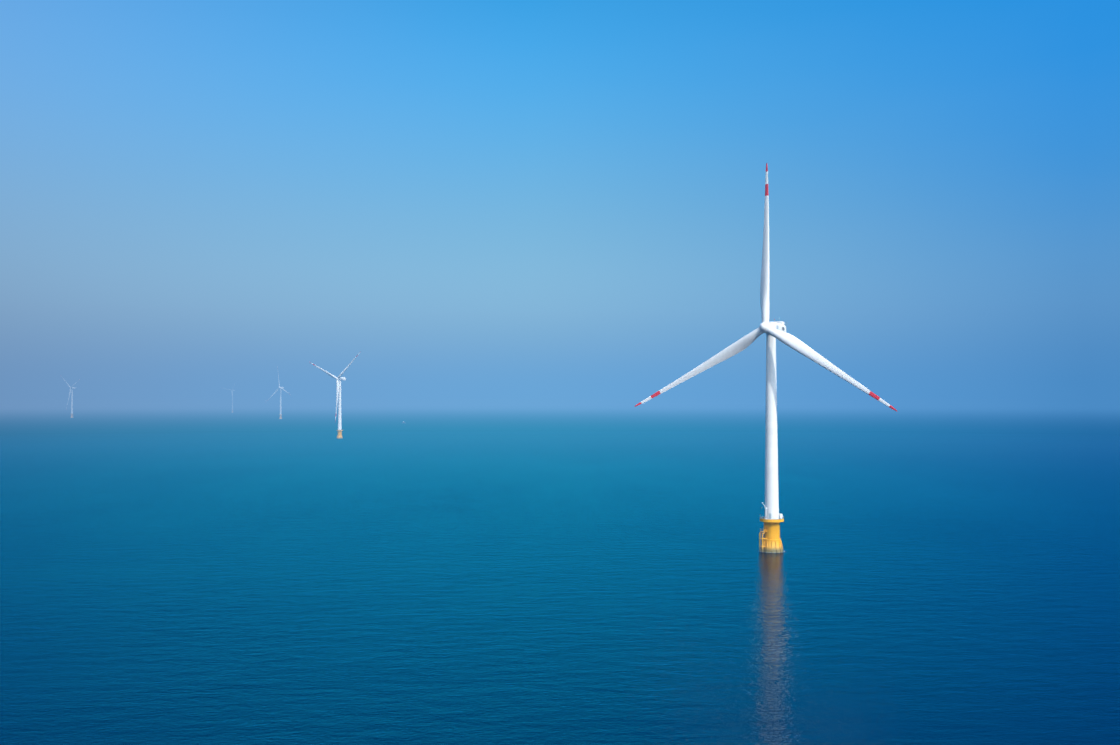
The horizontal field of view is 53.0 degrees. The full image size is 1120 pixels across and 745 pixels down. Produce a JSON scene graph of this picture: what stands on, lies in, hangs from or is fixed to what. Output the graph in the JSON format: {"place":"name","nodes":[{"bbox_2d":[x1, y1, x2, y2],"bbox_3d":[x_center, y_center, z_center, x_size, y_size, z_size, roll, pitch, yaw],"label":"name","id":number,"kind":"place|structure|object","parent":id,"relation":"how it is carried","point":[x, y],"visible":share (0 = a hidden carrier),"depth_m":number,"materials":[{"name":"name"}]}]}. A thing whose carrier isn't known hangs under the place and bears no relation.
{"place":"outdoors","nodes":[
{"label":"outdoors","id":0,"kind":"place"},
{"bbox_2d":[0,399,1119,744],"bbox_3d":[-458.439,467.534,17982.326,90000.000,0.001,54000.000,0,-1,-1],"label":"sea","id":1,"kind":"structure","parent":0,"point":[452,571],"depth_m":438.80,"materials":[{"name":"liquid"}]},
{"bbox_2d":[61,376,79,417],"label":"wind turbine","id":2,"kind":"object","parent":1,"relation":"on","point":[71,389],"visible":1,"depth_m":3749.50,"materials":[{"name":"white paint"}]},
{"bbox_2d":[224,378,237,412],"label":"wind turbine","id":3,"kind":"object","parent":1,"relation":"on","point":[232,395],"visible":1,"depth_m":4952.51,"materials":[{"name":"white paint"}]},
{"bbox_2d":[268,367,290,418],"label":"wind turbine","id":4,"kind":"object","parent":1,"relation":"on","point":[280,416],"visible":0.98,"depth_m":3549.24,"materials":[{"name":"white paint"}]},
{"bbox_2d":[310,351,360,438],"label":"wind turbine","id":5,"kind":"object","parent":1,"relation":"on","point":[338,397],"visible":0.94,"depth_m":1871.37,"materials":[{"name":"white paint"}]},
{"bbox_2d":[634,163,896,552],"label":"wind turbine","id":6,"kind":"object","parent":1,"relation":"on","point":[772,519],"visible":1,"depth_m":500.86,"materials":[{"name":"white paint"}]},
{"bbox_2d":[0,0,1119,398],"label":"sky","id":7,"kind":"structure","parent":0,"point":[471,199],"materials":[{"name":"blue"}]}
]}

